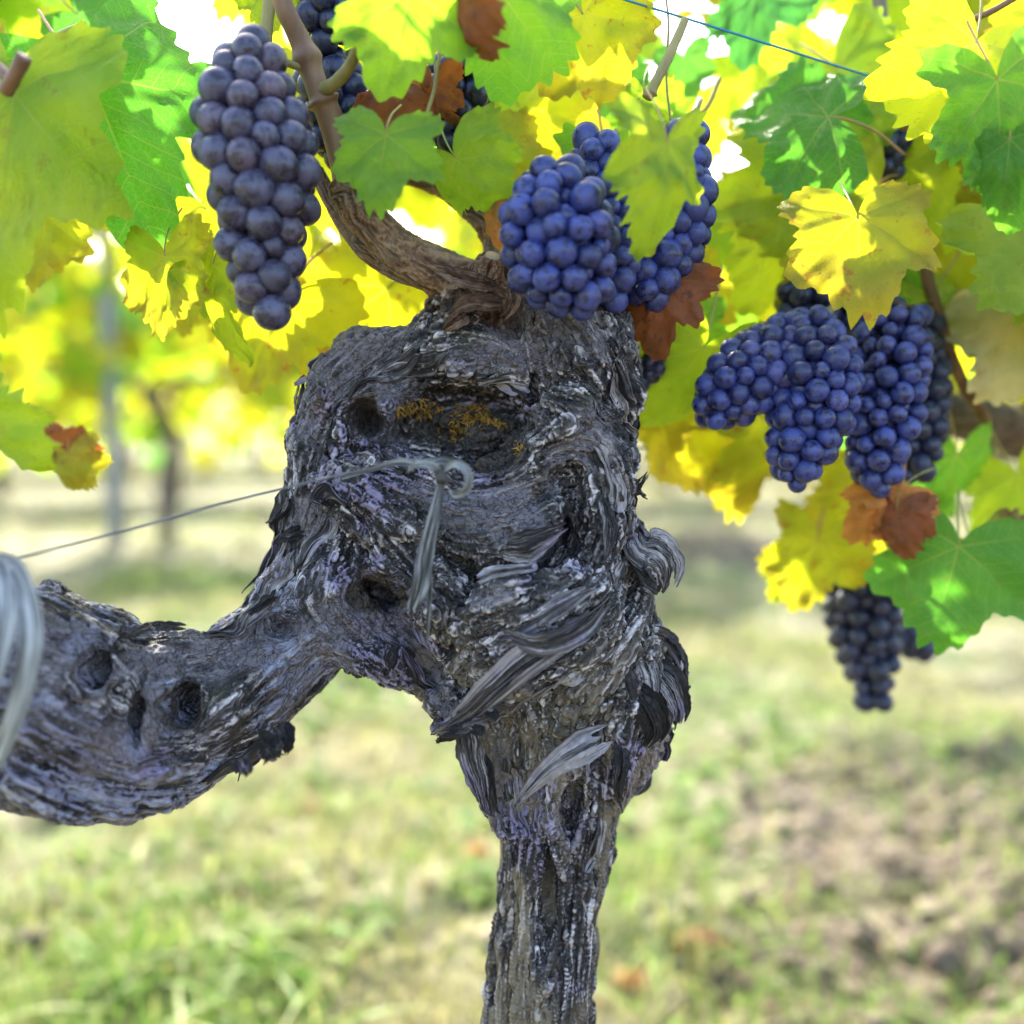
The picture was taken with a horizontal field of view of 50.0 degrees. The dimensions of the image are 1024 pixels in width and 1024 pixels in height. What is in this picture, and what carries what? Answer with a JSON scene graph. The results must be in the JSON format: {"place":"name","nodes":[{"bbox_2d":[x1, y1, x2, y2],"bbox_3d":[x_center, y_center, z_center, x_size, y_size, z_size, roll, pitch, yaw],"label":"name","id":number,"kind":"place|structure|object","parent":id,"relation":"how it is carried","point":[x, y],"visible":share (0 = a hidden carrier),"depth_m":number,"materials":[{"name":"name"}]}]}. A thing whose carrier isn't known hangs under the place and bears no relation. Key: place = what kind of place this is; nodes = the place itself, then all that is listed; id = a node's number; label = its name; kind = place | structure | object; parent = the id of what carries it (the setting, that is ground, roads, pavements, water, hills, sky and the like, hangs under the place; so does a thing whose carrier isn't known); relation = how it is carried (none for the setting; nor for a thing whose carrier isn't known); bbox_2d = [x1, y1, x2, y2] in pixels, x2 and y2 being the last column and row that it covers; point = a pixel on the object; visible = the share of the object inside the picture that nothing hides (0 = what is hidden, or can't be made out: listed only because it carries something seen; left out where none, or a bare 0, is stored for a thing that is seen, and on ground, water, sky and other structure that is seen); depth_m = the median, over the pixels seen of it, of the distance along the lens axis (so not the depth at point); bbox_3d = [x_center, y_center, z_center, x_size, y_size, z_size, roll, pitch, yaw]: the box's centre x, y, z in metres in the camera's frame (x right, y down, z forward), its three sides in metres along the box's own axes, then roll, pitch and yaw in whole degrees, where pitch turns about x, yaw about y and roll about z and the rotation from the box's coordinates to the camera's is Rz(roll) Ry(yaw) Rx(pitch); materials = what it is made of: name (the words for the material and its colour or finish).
{"place":"outdoors","nodes":[
{"label":"outdoors","id":0,"kind":"place"},
{"bbox_2d":[91,0,845,399],"label":"sky","id":1,"kind":"structure","parent":0,"point":[198,33],"materials":[{"name":"white"}]},
{"bbox_2d":[0,400,1023,1023],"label":"ground","id":2,"kind":"structure","parent":0,"point":[748,542],"depth_m":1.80,"materials":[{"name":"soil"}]},
{"bbox_2d":[0,336,52,472],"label":"row vine","id":3,"kind":"object","parent":2,"relation":"on","point":[7,362],"visible":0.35,"depth_m":5.10,"materials":[{"name":"yellow plant"}]},
{"bbox_2d":[4,365,75,410],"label":"row vine","id":4,"kind":"object","parent":2,"relation":"on","point":[57,399],"depth_m":9.84,"materials":[{"name":"yellow plant"}]},
{"bbox_2d":[0,309,124,496],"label":"row vine","id":5,"kind":"object","parent":2,"relation":"on","point":[92,420],"visible":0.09,"depth_m":7.47,"materials":[{"name":"yellow plant"}]},
{"bbox_2d":[50,392,144,440],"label":"row vine","id":6,"kind":"object","parent":2,"relation":"on","point":[94,407],"depth_m":12.34,"materials":[{"name":"yellow plant"}]},
{"bbox_2d":[95,229,125,542],"bbox_3d":[-1.830,-0.616,5.002,0.092,1.900,0.088,0,6,0],"label":"trellis post","id":7,"kind":"object","parent":2,"relation":"on","point":[114,477],"visible":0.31,"depth_m":4.99,"materials":[{"name":"grey wood"}]},
{"bbox_2d":[49,330,213,471],"bbox_3d":[-3.506,-1.153,10.002,1.548,1.825,0.982,0,6,-3],"label":"row vine","id":8,"kind":"object","parent":2,"relation":"on","point":[130,453],"visible":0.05,"depth_m":10.00,"materials":[{"name":"yellow plant"}]},
{"bbox_2d":[0,233,298,542],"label":"row vine","id":9,"kind":"object","parent":2,"relation":"on","point":[67,293],"visible":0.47,"depth_m":4.99,"materials":[{"name":"yellow plant"}]},
{"bbox_2d":[0,0,299,490],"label":"grapevine","id":10,"kind":"object","parent":2,"relation":"on","point":[98,128],"visible":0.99,"depth_m":0.52,"materials":[{"name":"green plant"}]},
{"bbox_2d":[75,253,251,496],"bbox_3d":[-2.336,-0.871,7.524,1.476,1.779,0.964,0,6,-3],"label":"row vine","id":11,"kind":"object","parent":2,"relation":"on","point":[179,394],"visible":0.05,"depth_m":7.48,"materials":[{"name":"yellow plant"}]},
{"bbox_2d":[146,394,244,456],"bbox_3d":[-3.635,-1.346,12.377,1.513,1.686,0.963,0,6,-3],"label":"row vine","id":12,"kind":"object","parent":2,"relation":"on","point":[191,443],"depth_m":12.40,"materials":[{"name":"yellow plant"}]},
{"bbox_2d":[186,385,269,470],"bbox_3d":[-2.350,-1.129,10.028,1.476,1.746,0.964,0,6,-3],"label":"row vine","id":13,"kind":"object","parent":2,"relation":"on","point":[237,425],"visible":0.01,"depth_m":10.02,"materials":[{"name":"yellow plant"}]},
{"bbox_2d":[227,376,300,438],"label":"row vine","id":14,"kind":"object","parent":2,"relation":"on","point":[255,432],"visible":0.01,"depth_m":7.50,"materials":[{"name":"yellow plant"}]},
{"bbox_2d":[296,800,323,819],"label":"fallen leaf","id":15,"kind":"object","parent":2,"relation":"on","point":[311,804],"visible":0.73,"depth_m":1.72,"materials":[{"name":"yellow plant"}]},
{"bbox_2d":[233,213,476,453],"bbox_3d":[-0.518,-0.628,5.066,1.513,1.776,0.963,0,6,-3],"label":"row vine","id":16,"kind":"object","parent":2,"relation":"on","point":[250,408],"visible":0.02,"depth_m":4.94,"materials":[{"name":"yellow plant"}]},
{"bbox_2d":[0,0,878,1023],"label":"grapevine","id":17,"kind":"object","parent":2,"relation":"on","point":[542,674],"visible":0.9,"depth_m":0.54,"materials":[{"name":"grey plant"}]},
{"bbox_2d":[0,552,42,767],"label":"raffia strap","id":18,"kind":"object","parent":17,"relation":"attached to","point":[20,607],"visible":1,"depth_m":0.42,"materials":[{"name":"grey wicker"}]},
{"bbox_2d":[18,468,366,558],"bbox_3d":[-0.140,0.001,0.484,0.192,0.045,0.002,-2,6,-16],"label":"trellis wire","id":19,"kind":"object","parent":17,"relation":"attached to","point":[183,514],"visible":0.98,"depth_m":0.48,"materials":[{"name":"grey metal"}]},
{"bbox_2d":[189,23,321,330],"bbox_3d":[-0.117,-0.154,0.506,0.060,0.140,0.059,0,6,0],"label":"grape bunch","id":20,"kind":"object","parent":17,"relation":"hanging from","point":[254,145],"visible":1,"depth_m":0.49,"materials":[{"name":"blue food"}]},
{"bbox_2d":[295,0,348,55],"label":"grape bunch","id":21,"kind":"object","parent":17,"relation":"attached to","point":[315,16],"visible":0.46,"depth_m":0.55,"materials":[{"name":"blue food"}]},
{"bbox_2d":[292,45,366,169],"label":"grape bunch","id":22,"kind":"object","parent":17,"relation":"attached to","point":[351,87],"visible":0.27,"depth_m":0.56,"materials":[{"name":"blue food"}]},
{"bbox_2d":[341,456,472,643],"bbox_3d":[-0.049,0.018,0.498,0.071,0.087,0.020,2,6,18],"label":"raffia tie","id":23,"kind":"object","parent":17,"relation":"attached to","point":[421,582],"visible":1,"depth_m":0.49,"materials":[{"name":"grey wicker"}]},
{"bbox_2d":[421,52,493,155],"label":"grape bunch","id":24,"kind":"object","parent":17,"relation":"attached to","point":[474,97],"visible":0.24,"depth_m":0.54,"materials":[{"name":"blue food"}]},
{"bbox_2d":[497,153,620,320],"bbox_3d":[0.022,-0.128,0.506,0.058,0.079,0.057,-5,8,-37],"label":"grape bunch","id":25,"kind":"object","parent":17,"relation":"attached to","point":[559,235],"visible":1,"depth_m":0.49,"materials":[{"name":"blue food"}]},
{"bbox_2d":[570,121,642,313],"bbox_3d":[0.049,-0.147,0.551,0.043,0.094,0.038,0,6,0],"label":"grape bunch","id":26,"kind":"object","parent":17,"relation":"attached to","point":[594,148],"visible":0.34,"depth_m":0.54,"materials":[{"name":"blue food"}]},
{"bbox_2d":[641,353,665,391],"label":"grape bunch","id":27,"kind":"object","parent":17,"relation":"attached to","point":[653,371],"visible":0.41,"depth_m":0.60,"materials":[{"name":"blue food"}]},
{"bbox_2d":[627,96,718,312],"bbox_3d":[0.091,-0.163,0.569,0.072,0.121,0.039,-6,8,-44],"label":"grape bunch","id":28,"kind":"object","parent":17,"relation":"attached to","point":[679,252],"visible":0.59,"depth_m":0.55,"materials":[{"name":"blue food"}]},
{"bbox_2d":[623,0,868,75],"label":"string","id":29,"kind":"object","parent":17,"relation":"attached to","point":[747,37],"visible":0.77,"depth_m":0.56,"materials":[{"name":"blue"}]},
{"bbox_2d":[691,307,827,429],"bbox_3d":[0.135,-0.078,0.594,0.080,0.067,0.045,-2,6,-22],"label":"grape bunch","id":30,"kind":"object","parent":17,"relation":"attached to","point":[739,380],"visible":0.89,"depth_m":0.58,"materials":[{"name":"blue food"}]},
{"bbox_2d":[764,304,865,492],"bbox_3d":[0.162,-0.061,0.586,0.054,0.100,0.051,0,6,0],"label":"grape bunch","id":31,"kind":"object","parent":17,"relation":"attached to","point":[810,420],"visible":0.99,"depth_m":0.57,"materials":[{"name":"blue food"}]},
{"bbox_2d":[638,447,1018,458],"bbox_3d":[0.238,-0.041,0.774,0.429,0.019,0.015,-2,6,-22],"label":"trellis wire","id":32,"kind":"object","parent":17,"relation":"attached to","point":[991,456],"visible":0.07,"depth_m":0.83,"materials":[{"name":"grey metal"}]},
{"bbox_2d":[691,418,1023,429],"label":"trellis wire","id":33,"kind":"object","parent":17,"relation":"attached to","point":[954,420],"visible":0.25,"depth_m":0.79,"materials":[{"name":"grey metal"}]},
{"bbox_2d":[463,842,487,859],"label":"fallen leaf","id":34,"kind":"object","parent":2,"relation":"on","point":[479,848],"visible":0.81,"depth_m":1.55,"materials":[{"name":"plant"}]},
{"bbox_2d":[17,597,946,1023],"bbox_3d":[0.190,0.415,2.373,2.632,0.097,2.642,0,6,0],"label":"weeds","id":35,"kind":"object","parent":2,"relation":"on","point":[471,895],"visible":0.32,"depth_m":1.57,"materials":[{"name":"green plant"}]},
{"bbox_2d":[0,635,1023,1023],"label":"leaf litter","id":36,"kind":"object","parent":2,"relation":"on","point":[428,887],"visible":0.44,"depth_m":1.57,"materials":[{"name":"brown plant"}]},
{"bbox_2d":[4,685,1023,1023],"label":"soil clods","id":37,"kind":"object","parent":2,"relation":"on","point":[942,955],"visible":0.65,"depth_m":1.44,"materials":[{"name":"brown soil"}]},
{"bbox_2d":[471,252,725,285],"bbox_3d":[0.491,-0.614,5.255,1.548,1.731,0.982,0,6,-3],"label":"row vine","id":38,"kind":"object","parent":2,"relation":"on","point":[721,284],"depth_m":5.15,"materials":[{"name":"yellow plant"}]},
{"bbox_2d":[610,968,649,990],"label":"fallen leaf","id":39,"kind":"object","parent":2,"relation":"on","point":[631,980],"visible":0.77,"depth_m":1.26,"materials":[{"name":"plant"}]},
{"bbox_2d":[637,437,640,464],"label":"row vine","id":40,"kind":"object","parent":2,"relation":"on","point":[638,444],"depth_m":10.19,"materials":[{"name":"yellow plant"}]},
{"bbox_2d":[661,285,720,492],"bbox_3d":[1.127,-0.903,7.769,1.476,1.809,0.964,0,6,-3],"label":"row vine","id":41,"kind":"object","parent":2,"relation":"on","point":[666,486],"depth_m":7.83,"materials":[{"name":"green plant"}]},
{"bbox_2d":[671,927,729,974],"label":"fallen leaf","id":42,"kind":"object","parent":2,"relation":"on","point":[707,934],"visible":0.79,"depth_m":1.33,"materials":[{"name":"brown plant"}]},
{"bbox_2d":[721,276,964,447],"bbox_3d":[1.678,-0.604,5.311,1.476,1.693,0.964,0,6,-3],"label":"row vine","id":43,"kind":"object","parent":2,"relation":"on","point":[960,445],"depth_m":5.34,"materials":[{"name":"yellow plant"}]},
{"bbox_2d":[706,0,1023,655],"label":"grapevine","id":44,"kind":"object","parent":2,"relation":"on","point":[806,199],"visible":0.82,"depth_m":0.62,"materials":[{"name":"green plant"}]},
{"bbox_2d":[774,276,879,335],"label":"grape bunch","id":45,"kind":"object","parent":44,"relation":"attached to","point":[791,296],"visible":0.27,"depth_m":0.64,"materials":[{"name":"blue food"}]},
{"bbox_2d":[821,582,902,712],"bbox_3d":[0.251,0.081,0.783,0.060,0.123,0.062,0,6,0],"label":"grape bunch","id":46,"kind":"object","parent":44,"relation":"hanging from","point":[864,626],"visible":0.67,"depth_m":0.76,"materials":[{"name":"blue food"}]},
{"bbox_2d":[844,296,933,498],"bbox_3d":[0.210,-0.066,0.615,0.052,0.116,0.056,0,6,0],"label":"grape bunch","id":47,"kind":"object","parent":44,"relation":"attached to","point":[896,351],"visible":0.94,"depth_m":0.60,"materials":[{"name":"blue food"}]},
{"bbox_2d":[879,127,912,183],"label":"grape bunch","id":48,"kind":"object","parent":44,"relation":"attached to","point":[895,159],"visible":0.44,"depth_m":0.65,"materials":[{"name":"blue food"}]},
{"bbox_2d":[898,620,934,662],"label":"grape bunch","id":49,"kind":"object","parent":44,"relation":"attached to","point":[911,651],"visible":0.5,"depth_m":0.81,"materials":[{"name":"blue food"}]},
{"bbox_2d":[905,302,953,484],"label":"grape bunch","id":50,"kind":"object","parent":44,"relation":"attached to","point":[928,442],"visible":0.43,"depth_m":0.66,"materials":[{"name":"blue food"}]},
{"bbox_2d":[951,401,1007,463],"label":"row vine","id":51,"kind":"object","parent":2,"relation":"on","point":[1000,454],"depth_m":7.82,"materials":[{"name":"green plant"}]},
{"bbox_2d":[991,400,1018,458],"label":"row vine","id":52,"kind":"object","parent":2,"relation":"on","point":[994,453],"depth_m":10.40,"materials":[{"name":"green plant"}]}
]}

